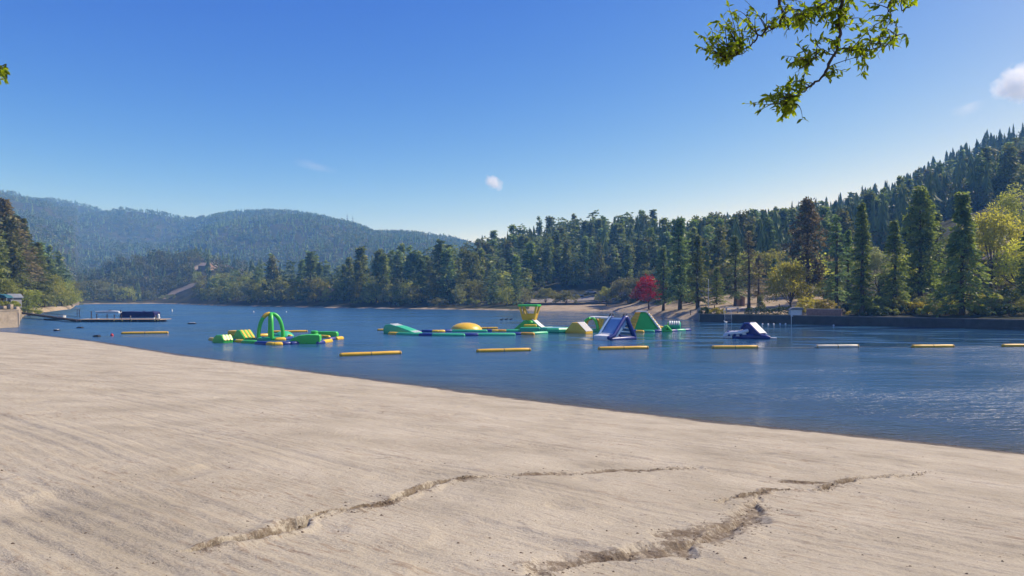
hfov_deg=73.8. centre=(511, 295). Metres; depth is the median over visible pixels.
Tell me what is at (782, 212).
conifer
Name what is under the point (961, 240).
sequoia
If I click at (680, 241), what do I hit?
conifer
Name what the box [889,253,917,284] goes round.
broadleaf tree
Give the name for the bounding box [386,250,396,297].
conifer
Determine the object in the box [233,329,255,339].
striped ramp
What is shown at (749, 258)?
pine
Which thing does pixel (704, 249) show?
conifer
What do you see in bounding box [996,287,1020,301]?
shrub
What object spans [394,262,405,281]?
conifer
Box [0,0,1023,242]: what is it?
sky
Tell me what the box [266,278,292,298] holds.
broadleaf tree
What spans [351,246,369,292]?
conifer
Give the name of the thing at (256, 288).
broadleaf tree
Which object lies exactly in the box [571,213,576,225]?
conifer
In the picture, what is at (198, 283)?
broadleaf tree
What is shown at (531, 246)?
conifer
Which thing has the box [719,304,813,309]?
path
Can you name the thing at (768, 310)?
clipped hedge
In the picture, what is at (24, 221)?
conifer
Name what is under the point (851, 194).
conifer
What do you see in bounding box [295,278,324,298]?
broadleaf tree
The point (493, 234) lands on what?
conifer
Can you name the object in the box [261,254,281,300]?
conifer
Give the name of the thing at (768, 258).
broadleaf tree
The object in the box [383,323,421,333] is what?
ramp float
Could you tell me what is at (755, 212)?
conifer
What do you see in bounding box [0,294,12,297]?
beach canopy
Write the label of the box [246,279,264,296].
broadleaf tree
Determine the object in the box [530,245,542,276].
conifer
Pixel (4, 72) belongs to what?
overhanging tree
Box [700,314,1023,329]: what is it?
bank wall
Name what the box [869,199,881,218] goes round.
conifer
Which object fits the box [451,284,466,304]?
broadleaf tree
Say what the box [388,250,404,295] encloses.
conifer
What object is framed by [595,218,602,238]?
conifer
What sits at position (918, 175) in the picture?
conifer
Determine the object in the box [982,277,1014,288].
undergrowth shrub
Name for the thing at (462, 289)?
broadleaf tree
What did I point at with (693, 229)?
conifer
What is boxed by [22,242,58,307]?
conifer
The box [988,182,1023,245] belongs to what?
oak
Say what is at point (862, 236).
cedar
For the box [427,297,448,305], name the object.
shrub
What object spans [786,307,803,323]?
pump house
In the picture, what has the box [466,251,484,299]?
conifer
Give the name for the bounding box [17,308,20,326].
stone wall
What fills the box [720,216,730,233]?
conifer
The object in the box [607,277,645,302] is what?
willow
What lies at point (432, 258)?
conifer
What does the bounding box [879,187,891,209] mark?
conifer
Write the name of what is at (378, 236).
distant forest
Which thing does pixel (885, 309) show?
shrub
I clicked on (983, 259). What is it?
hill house
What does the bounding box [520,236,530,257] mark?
conifer
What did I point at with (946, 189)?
hillside forest
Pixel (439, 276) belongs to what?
broadleaf tree
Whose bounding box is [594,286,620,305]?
young tree
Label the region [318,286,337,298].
hill house
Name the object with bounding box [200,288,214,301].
broadleaf tree
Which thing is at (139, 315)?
pontoon boat
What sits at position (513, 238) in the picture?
conifer
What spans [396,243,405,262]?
conifer
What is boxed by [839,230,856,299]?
fir
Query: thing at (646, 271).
broadleaf tree
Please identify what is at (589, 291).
parked car
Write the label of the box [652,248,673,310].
conifer
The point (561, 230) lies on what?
conifer
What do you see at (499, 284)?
broadleaf tree
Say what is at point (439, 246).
conifer
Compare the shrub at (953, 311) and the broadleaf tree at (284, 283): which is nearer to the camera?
the shrub at (953, 311)
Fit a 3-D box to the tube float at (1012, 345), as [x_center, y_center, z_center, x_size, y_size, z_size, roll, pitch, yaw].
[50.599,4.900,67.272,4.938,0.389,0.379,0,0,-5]
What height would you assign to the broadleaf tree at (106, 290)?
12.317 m
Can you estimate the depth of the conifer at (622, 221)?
366.79 m
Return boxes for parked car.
[585,290,596,293]
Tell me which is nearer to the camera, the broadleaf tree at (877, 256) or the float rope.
the float rope
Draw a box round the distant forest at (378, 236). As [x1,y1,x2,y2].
[0,189,476,288]
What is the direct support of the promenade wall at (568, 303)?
on the terrain
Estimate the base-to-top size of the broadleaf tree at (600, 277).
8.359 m
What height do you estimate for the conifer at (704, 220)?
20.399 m
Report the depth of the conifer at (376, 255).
302.25 m
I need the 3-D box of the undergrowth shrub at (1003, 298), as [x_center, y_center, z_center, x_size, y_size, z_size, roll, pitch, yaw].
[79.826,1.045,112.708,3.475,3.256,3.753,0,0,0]
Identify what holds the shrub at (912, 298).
on the terrain
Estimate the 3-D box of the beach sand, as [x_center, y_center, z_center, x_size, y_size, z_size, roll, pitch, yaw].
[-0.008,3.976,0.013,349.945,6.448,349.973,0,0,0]
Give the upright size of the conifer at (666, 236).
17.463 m
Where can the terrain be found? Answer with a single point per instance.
(184, 293)
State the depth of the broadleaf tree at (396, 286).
285.26 m
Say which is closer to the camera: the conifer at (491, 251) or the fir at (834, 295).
the fir at (834, 295)
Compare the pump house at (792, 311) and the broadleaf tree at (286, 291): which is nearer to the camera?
the pump house at (792, 311)
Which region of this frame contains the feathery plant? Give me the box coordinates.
[756,295,765,310]
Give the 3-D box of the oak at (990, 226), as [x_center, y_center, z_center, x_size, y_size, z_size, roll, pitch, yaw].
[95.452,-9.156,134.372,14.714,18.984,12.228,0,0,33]
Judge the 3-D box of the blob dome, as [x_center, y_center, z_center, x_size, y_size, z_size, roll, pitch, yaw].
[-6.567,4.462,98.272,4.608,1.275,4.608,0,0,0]
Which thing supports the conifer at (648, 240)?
on the terrain
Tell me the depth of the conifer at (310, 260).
319.25 m
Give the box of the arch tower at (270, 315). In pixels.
[256,312,284,339]
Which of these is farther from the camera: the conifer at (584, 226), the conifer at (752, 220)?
the conifer at (584, 226)
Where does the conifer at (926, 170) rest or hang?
on the terrain
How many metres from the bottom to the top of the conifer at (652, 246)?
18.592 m
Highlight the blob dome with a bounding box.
[451,323,481,329]
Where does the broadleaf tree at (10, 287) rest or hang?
on the terrain
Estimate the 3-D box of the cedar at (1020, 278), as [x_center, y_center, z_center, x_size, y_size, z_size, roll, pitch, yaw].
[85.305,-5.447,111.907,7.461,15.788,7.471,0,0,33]
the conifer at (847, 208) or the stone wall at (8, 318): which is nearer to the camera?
the stone wall at (8, 318)
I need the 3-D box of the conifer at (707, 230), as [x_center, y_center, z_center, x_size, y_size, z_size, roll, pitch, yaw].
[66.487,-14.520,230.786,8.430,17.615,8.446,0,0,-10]
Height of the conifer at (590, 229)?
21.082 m
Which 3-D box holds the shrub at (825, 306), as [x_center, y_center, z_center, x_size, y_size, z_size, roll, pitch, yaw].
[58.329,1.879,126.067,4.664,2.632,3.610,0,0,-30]
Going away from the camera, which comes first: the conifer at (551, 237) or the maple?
the maple
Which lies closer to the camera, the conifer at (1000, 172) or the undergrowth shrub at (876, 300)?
the undergrowth shrub at (876, 300)
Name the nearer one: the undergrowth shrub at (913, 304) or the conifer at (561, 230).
the undergrowth shrub at (913, 304)
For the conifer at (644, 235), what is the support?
on the terrain
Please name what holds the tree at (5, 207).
on the terrain
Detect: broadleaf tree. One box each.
[0,278,20,301]
[63,279,81,303]
[72,282,87,295]
[89,282,108,294]
[96,282,115,298]
[110,285,125,296]
[115,286,136,300]
[188,271,203,282]
[193,275,206,284]
[194,280,206,292]
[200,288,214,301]
[204,274,224,289]
[209,287,226,298]
[219,274,233,289]
[219,281,241,301]
[230,282,248,300]
[237,280,256,301]
[239,276,253,286]
[240,271,254,281]
[245,282,268,302]
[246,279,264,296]
[253,276,274,299]
[255,284,273,301]
[264,280,292,302]
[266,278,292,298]
[282,285,296,300]
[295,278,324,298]
[307,275,333,299]
[319,287,334,302]
[331,277,350,301]
[360,276,384,302]
[362,275,392,302]
[378,286,398,303]
[380,276,408,301]
[391,279,421,303]
[401,284,422,304]
[433,274,442,293]
[439,279,457,298]
[451,282,472,300]
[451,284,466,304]
[454,271,475,299]
[459,278,482,298]
[470,284,486,300]
[484,268,514,291]
[492,279,505,293]
[495,287,508,299]
[500,286,516,304]
[513,286,530,301]
[520,270,539,287]
[581,268,603,285]
[596,264,615,281]
[635,263,655,283]
[646,268,660,283]
[702,261,741,289]
[728,252,763,280]
[740,248,786,276]
[761,261,814,306]
[782,252,834,287]
[801,274,849,299]
[825,259,868,285]
[856,246,897,291]
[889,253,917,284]
[937,238,968,275]
[1018,164,1023,180]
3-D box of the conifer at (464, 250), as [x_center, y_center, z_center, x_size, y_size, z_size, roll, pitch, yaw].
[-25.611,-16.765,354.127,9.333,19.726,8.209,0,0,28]
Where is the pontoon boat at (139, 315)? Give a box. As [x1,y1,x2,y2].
[119,311,160,318]
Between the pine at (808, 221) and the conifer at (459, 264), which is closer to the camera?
the pine at (808, 221)
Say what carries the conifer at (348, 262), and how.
on the terrain
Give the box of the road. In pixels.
[524,289,633,301]
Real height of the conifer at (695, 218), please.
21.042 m
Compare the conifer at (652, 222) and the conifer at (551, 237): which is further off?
the conifer at (652, 222)
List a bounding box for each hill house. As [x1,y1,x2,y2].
[198,262,214,270]
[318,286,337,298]
[979,250,1021,275]
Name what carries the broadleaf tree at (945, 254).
on the terrain
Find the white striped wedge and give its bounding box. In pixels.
[565,322,592,333]
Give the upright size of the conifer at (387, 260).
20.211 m
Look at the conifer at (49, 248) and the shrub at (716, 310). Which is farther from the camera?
the conifer at (49, 248)
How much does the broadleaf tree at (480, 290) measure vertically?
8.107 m
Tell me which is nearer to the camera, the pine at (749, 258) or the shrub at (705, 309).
the shrub at (705, 309)
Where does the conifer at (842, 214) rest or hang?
on the terrain
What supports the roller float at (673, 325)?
on the lake water
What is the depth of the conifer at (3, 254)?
173.27 m
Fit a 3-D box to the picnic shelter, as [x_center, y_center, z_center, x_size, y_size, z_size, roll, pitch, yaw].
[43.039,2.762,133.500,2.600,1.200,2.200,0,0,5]
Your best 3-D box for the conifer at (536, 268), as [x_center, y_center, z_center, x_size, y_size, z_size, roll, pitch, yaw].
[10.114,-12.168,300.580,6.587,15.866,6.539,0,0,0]
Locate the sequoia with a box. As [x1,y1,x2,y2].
[922,191,1004,317]
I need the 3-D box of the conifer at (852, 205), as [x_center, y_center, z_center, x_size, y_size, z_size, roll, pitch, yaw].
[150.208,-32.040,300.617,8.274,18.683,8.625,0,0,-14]
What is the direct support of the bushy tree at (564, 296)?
on the terrain
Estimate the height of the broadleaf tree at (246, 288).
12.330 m
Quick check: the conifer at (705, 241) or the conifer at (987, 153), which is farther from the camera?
the conifer at (987, 153)
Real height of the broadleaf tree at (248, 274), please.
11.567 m
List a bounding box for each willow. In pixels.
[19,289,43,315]
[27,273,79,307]
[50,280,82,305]
[62,291,83,306]
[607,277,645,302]
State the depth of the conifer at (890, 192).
311.18 m
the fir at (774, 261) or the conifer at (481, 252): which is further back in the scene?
the conifer at (481, 252)
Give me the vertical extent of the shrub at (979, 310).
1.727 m
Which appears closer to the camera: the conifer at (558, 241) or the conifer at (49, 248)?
the conifer at (49, 248)
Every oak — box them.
[957,237,1000,268]
[958,202,1023,291]
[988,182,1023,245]
[989,239,1023,287]
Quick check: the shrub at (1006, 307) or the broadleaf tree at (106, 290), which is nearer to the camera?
the shrub at (1006, 307)
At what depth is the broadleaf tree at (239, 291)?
361.25 m
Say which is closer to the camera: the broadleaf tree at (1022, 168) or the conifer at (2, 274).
the conifer at (2, 274)
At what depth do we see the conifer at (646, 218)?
370.71 m
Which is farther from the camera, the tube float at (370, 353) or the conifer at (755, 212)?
the conifer at (755, 212)
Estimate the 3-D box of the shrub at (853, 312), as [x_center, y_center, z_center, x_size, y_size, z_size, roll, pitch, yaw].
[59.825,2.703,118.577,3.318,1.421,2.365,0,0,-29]
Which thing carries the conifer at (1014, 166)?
on the terrain
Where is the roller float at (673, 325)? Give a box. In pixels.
[667,321,680,328]
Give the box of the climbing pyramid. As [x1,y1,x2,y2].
[626,311,660,329]
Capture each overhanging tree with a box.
[0,64,9,84]
[693,0,917,122]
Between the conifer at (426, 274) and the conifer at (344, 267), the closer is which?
the conifer at (426, 274)
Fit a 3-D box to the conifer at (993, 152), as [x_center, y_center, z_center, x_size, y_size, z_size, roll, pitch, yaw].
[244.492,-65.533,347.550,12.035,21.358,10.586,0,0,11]
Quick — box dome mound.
[274,331,293,336]
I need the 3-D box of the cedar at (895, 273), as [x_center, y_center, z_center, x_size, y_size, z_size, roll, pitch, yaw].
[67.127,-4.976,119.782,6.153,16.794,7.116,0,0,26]
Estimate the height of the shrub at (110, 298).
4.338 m
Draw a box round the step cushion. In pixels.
[524,324,536,326]
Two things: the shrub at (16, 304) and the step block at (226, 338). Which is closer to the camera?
the step block at (226, 338)
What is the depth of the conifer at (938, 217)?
139.39 m
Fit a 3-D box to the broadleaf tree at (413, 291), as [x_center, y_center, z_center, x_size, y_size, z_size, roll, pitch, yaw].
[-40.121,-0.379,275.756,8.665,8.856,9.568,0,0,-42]
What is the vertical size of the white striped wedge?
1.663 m
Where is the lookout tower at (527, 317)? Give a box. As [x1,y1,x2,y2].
[515,304,544,328]
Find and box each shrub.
[0,301,10,305]
[11,301,20,306]
[90,295,116,300]
[158,294,175,298]
[265,296,282,300]
[392,298,415,305]
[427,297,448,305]
[459,298,483,304]
[488,296,508,304]
[698,306,711,313]
[709,307,725,313]
[796,297,821,308]
[818,299,839,308]
[835,303,855,312]
[846,309,858,314]
[859,307,883,315]
[871,296,890,306]
[877,305,899,314]
[885,296,907,311]
[893,302,918,313]
[903,305,929,312]
[904,302,928,313]
[909,295,935,306]
[913,296,940,307]
[915,305,937,314]
[936,304,958,314]
[948,292,985,305]
[966,306,991,315]
[980,293,1009,305]
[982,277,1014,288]
[987,299,1006,311]
[995,304,1023,315]
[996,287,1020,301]
[1013,299,1023,309]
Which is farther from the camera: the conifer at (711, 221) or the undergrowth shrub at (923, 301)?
the conifer at (711, 221)
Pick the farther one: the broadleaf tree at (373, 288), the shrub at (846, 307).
the broadleaf tree at (373, 288)
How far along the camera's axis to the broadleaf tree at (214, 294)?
372.90 m
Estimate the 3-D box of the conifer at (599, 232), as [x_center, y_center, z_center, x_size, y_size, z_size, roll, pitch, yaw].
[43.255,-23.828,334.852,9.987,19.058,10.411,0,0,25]
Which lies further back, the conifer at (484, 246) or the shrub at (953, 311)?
the conifer at (484, 246)
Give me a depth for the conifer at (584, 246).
306.38 m
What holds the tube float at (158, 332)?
on the lake water
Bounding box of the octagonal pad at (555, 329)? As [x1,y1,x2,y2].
[540,327,567,332]
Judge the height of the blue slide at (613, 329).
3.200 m
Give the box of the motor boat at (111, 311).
[95,310,121,312]
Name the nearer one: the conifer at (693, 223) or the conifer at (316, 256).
the conifer at (693, 223)
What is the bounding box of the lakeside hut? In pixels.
[6,294,23,307]
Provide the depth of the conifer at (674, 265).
240.87 m
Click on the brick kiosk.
(741, 301)
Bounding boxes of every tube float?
[121,331,167,333]
[274,330,307,332]
[339,351,401,355]
[476,348,530,351]
[481,327,497,328]
[598,346,648,349]
[711,345,757,348]
[815,344,858,347]
[911,344,954,347]
[1001,344,1023,346]
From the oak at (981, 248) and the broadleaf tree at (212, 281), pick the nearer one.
the oak at (981, 248)
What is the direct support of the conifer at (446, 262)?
on the terrain
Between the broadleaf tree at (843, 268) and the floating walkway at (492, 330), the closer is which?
the floating walkway at (492, 330)
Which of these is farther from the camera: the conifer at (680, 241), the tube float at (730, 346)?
the conifer at (680, 241)
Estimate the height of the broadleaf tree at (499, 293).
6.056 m
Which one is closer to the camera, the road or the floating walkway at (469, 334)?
the floating walkway at (469, 334)
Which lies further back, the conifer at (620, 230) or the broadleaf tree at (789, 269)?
the conifer at (620, 230)
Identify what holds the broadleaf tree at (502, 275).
on the terrain
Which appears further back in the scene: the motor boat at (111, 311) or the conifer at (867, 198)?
the conifer at (867, 198)
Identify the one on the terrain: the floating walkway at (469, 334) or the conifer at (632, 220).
the conifer at (632, 220)
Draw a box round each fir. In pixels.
[763,258,782,291]
[821,214,850,304]
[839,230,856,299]
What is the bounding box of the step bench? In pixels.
[520,327,539,331]
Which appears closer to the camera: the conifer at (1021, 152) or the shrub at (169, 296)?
the conifer at (1021, 152)
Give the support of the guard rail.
on the terrain
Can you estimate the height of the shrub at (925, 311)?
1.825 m
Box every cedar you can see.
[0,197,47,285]
[843,203,880,315]
[875,220,912,311]
[1008,231,1023,304]
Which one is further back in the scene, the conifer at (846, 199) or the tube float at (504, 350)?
the conifer at (846, 199)
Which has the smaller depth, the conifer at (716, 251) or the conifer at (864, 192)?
the conifer at (716, 251)
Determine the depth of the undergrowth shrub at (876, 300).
125.11 m
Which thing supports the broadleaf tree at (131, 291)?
on the terrain
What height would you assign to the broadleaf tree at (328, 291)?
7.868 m
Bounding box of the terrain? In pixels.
[0,187,1023,321]
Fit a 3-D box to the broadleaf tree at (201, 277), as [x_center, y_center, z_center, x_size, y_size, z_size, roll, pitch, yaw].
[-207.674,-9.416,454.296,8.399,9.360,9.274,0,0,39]
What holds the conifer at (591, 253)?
on the terrain
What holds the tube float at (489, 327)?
on the lake water
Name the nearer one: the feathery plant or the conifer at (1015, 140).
the feathery plant
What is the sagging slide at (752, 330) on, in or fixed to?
in the lake water
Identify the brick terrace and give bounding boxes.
[806,309,841,315]
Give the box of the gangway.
[21,309,80,321]
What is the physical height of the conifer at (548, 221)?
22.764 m
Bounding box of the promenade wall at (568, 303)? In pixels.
[524,303,616,305]
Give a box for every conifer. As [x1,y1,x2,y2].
[0,213,27,277]
[0,231,12,280]
[0,237,9,278]
[0,252,5,280]
[5,234,32,288]
[18,218,48,296]
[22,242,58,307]
[39,242,50,274]
[40,257,62,306]
[45,245,55,269]
[54,250,63,275]
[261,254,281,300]
[293,259,305,299]
[298,251,317,299]
[304,251,314,276]
[308,254,321,285]
[315,262,324,287]
[337,264,348,295]
[342,257,355,301]
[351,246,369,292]
[353,260,363,296]
[368,263,377,297]
[370,250,382,294]
[375,253,391,301]
[384,255,391,297]
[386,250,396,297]
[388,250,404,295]
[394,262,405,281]
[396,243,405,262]
[403,245,415,282]
[405,250,422,285]
[411,253,431,300]
[416,262,430,300]
[426,260,435,296]
[429,239,445,297]
[429,247,437,272]
[436,248,460,302]
[440,247,459,299]
[454,257,464,274]
[457,245,467,263]
[458,249,466,272]
[461,250,475,282]
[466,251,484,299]
[474,239,483,250]
[476,248,485,282]
[480,242,488,253]
[480,256,487,283]
[484,262,492,295]
[488,230,498,239]
[488,246,497,268]
[489,239,498,259]
[497,240,515,272]
[504,246,512,276]
[507,234,518,259]
[509,224,517,234]
[510,254,523,293]
[518,234,525,258]
[519,250,529,284]
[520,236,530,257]
[522,241,540,285]
[529,251,540,282]
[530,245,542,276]
[535,216,543,235]
[540,239,555,283]
[541,238,557,278]
[543,236,559,271]
[544,215,555,232]
[553,233,562,272]
[556,226,565,240]
[558,240,574,283]
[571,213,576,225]
[576,236,593,276]
[578,220,587,240]
[585,236,596,282]
[586,221,596,241]
[589,242,608,281]
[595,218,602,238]
[595,228,602,244]
[599,215,609,237]
[607,246,621,280]
[609,223,618,253]
[616,227,625,249]
[617,219,625,232]
[619,244,634,286]
[624,241,637,273]
[628,218,634,229]
[639,236,652,266]
[640,213,649,228]
[640,231,647,255]
[640,242,648,280]
[646,228,654,240]
[646,233,658,275]
[649,209,658,223]
[649,218,657,228]
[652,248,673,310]
[653,245,671,287]
[658,217,667,233]
[661,224,671,239]
[661,231,672,248]
[662,218,695,309]
[665,249,673,272]
[669,237,677,267]
[670,219,675,234]
[682,232,706,287]
[683,235,711,308]
[686,215,700,236]
[686,219,698,235]
[687,226,696,237]
[695,237,711,268]
[698,246,711,278]
[701,216,708,226]
[703,227,719,258]
[703,234,711,254]
[704,218,714,232]
[704,267,731,304]
[706,224,716,242]
[707,223,733,278]
[713,218,729,243]
[718,215,728,232]
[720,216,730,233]
[720,235,752,305]
[725,216,738,251]
[728,209,749,237]
[743,223,757,256]
[744,214,756,236]
[745,255,771,298]
[748,208,758,223]
[754,219,762,237]
[763,217,776,249]
[768,210,773,222]
[778,208,789,230]
[787,208,796,241]
[818,205,831,238]
[825,222,835,261]
[832,209,858,257]
[842,197,852,208]
[843,205,851,218]
[847,192,855,199]
[850,202,854,214]
[860,189,868,200]
[862,191,876,216]
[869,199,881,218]
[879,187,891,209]
[887,191,892,205]
[889,186,898,207]
[892,184,910,219]
[896,175,906,193]
[904,178,913,200]
[912,168,925,186]
[923,168,932,183]
[925,209,951,292]
[935,162,944,182]
[957,150,965,164]
[975,151,988,201]
[976,146,994,179]
[988,147,1000,160]
[994,143,1023,191]
[994,152,1014,197]
[1001,141,1016,153]
[1011,137,1019,151]
[1017,148,1023,177]
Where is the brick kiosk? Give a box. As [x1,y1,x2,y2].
[737,296,744,305]
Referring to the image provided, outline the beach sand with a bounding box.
[0,332,1023,575]
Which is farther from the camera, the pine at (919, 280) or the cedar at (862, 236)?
the pine at (919, 280)
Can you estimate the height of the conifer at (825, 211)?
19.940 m
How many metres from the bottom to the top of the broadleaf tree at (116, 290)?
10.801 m
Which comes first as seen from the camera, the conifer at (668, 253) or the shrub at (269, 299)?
the conifer at (668, 253)
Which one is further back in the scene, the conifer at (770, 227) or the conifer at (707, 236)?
the conifer at (770, 227)
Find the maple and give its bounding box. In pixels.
[630,273,664,308]
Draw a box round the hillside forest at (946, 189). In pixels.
[52,122,1023,304]
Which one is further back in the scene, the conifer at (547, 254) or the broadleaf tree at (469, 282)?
the conifer at (547, 254)
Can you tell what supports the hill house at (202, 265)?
on the terrain
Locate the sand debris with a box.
[0,334,1022,575]
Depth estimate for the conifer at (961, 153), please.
409.14 m
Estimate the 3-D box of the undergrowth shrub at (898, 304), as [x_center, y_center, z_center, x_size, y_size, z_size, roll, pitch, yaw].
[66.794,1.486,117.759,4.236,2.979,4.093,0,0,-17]
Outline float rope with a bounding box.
[764,347,814,347]
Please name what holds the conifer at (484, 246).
on the terrain
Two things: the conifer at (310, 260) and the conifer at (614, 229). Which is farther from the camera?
the conifer at (614, 229)
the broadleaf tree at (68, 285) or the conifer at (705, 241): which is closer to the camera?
the conifer at (705, 241)
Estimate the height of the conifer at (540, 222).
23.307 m
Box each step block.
[212,334,232,342]
[228,330,236,335]
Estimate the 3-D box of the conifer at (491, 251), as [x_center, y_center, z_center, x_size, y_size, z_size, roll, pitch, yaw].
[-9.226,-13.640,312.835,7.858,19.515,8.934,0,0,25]
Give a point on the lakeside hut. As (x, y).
(17, 297)
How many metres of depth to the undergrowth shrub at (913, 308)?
114.89 m
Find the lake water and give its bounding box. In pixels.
[0,304,1023,453]
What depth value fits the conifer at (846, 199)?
379.75 m
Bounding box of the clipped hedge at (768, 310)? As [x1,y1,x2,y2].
[744,306,790,314]
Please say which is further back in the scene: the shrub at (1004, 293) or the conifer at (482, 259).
the conifer at (482, 259)
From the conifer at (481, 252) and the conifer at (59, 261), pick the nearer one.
the conifer at (481, 252)
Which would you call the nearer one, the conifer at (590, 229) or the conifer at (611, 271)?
the conifer at (611, 271)
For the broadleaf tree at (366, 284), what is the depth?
287.71 m
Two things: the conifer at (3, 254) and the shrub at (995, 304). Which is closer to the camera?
the shrub at (995, 304)
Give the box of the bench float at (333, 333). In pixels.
[318,331,338,336]
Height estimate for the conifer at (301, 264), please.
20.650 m
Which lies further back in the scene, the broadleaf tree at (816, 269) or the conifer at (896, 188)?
the conifer at (896, 188)
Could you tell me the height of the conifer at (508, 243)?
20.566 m
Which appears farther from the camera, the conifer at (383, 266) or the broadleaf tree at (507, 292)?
the conifer at (383, 266)
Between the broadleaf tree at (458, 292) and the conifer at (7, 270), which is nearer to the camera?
the conifer at (7, 270)
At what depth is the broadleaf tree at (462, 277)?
276.50 m
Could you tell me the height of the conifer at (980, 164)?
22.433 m
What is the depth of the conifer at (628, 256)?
265.08 m
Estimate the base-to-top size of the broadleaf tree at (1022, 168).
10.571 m
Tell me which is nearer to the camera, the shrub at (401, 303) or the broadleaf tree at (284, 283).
the shrub at (401, 303)
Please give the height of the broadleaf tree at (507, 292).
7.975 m
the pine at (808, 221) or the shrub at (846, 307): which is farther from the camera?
the pine at (808, 221)
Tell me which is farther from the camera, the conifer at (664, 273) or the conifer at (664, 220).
the conifer at (664, 220)
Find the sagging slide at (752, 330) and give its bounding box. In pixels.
[723,322,776,338]
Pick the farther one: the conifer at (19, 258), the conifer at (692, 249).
the conifer at (692, 249)
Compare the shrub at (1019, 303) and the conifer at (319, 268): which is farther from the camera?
the conifer at (319, 268)
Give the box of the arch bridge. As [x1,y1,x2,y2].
[584,316,607,331]
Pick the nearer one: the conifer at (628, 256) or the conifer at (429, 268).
the conifer at (628, 256)
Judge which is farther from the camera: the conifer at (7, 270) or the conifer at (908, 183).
the conifer at (908, 183)
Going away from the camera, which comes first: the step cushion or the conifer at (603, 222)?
the step cushion
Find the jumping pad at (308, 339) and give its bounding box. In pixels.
[290,334,321,343]
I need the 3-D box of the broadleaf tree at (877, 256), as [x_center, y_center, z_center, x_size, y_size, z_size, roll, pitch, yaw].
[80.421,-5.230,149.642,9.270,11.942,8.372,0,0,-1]
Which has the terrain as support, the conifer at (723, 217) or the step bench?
the conifer at (723, 217)
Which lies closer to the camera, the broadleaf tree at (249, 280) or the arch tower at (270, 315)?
the arch tower at (270, 315)
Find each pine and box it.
[736,230,758,307]
[782,196,833,302]
[897,185,946,295]
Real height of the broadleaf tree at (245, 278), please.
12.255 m
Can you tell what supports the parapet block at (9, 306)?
on the terrain
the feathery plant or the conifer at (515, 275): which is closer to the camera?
the feathery plant
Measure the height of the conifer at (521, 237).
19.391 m
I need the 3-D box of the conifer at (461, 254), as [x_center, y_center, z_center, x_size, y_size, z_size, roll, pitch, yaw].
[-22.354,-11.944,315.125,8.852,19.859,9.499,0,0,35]
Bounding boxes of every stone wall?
[0,309,18,327]
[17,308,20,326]
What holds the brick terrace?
on the terrain
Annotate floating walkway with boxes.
[208,333,343,344]
[388,331,547,335]
[421,329,519,331]
[628,328,690,332]
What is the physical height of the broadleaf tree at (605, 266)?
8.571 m
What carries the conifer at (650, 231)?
on the terrain
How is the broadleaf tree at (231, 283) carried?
on the terrain
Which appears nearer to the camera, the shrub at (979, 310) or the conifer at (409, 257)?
the shrub at (979, 310)
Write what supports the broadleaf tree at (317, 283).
on the terrain
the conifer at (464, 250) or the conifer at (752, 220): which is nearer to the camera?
the conifer at (752, 220)
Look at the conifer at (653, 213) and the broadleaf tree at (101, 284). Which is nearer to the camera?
the conifer at (653, 213)
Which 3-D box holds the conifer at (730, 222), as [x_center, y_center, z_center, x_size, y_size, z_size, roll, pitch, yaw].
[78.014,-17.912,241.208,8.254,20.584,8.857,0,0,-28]
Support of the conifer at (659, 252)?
on the terrain
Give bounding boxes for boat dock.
[66,311,166,321]
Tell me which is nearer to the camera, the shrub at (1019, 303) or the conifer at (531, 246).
the shrub at (1019, 303)
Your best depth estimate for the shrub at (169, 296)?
458.81 m
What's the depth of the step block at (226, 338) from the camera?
73.02 m
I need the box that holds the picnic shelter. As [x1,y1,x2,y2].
[725,307,739,312]
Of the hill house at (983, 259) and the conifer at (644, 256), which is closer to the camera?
the hill house at (983, 259)
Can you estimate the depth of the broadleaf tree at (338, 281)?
300.15 m
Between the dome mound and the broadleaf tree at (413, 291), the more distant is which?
the broadleaf tree at (413, 291)
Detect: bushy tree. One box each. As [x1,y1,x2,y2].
[533,287,557,302]
[554,290,579,302]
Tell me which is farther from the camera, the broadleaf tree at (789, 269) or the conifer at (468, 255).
the conifer at (468, 255)
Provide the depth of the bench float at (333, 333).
84.15 m
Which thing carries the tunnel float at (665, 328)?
on the lake water
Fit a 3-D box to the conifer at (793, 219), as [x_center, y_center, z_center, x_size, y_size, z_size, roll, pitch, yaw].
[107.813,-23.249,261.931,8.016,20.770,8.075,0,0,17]
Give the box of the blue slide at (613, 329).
[593,313,636,340]
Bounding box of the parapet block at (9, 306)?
[7,304,12,308]
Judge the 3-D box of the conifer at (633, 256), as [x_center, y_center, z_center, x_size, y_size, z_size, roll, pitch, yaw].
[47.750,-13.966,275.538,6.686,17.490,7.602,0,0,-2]
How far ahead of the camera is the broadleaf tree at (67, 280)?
278.74 m
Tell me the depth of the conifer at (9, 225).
178.54 m
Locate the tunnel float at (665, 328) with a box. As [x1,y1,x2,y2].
[661,325,671,331]
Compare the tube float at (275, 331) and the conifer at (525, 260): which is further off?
the conifer at (525, 260)
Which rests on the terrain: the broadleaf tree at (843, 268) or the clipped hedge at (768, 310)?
the broadleaf tree at (843, 268)
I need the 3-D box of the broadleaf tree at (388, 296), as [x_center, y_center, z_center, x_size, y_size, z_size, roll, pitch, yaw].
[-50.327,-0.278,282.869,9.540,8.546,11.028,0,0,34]
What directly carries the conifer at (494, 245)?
on the terrain
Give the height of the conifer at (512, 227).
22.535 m
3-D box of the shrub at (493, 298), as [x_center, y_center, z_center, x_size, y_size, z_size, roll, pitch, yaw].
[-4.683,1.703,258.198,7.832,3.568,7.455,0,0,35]
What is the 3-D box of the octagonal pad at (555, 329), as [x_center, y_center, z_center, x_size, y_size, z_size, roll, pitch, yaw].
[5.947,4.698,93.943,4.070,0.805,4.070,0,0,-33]
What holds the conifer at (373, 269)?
on the terrain
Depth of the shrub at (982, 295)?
119.37 m
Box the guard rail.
[561,296,620,302]

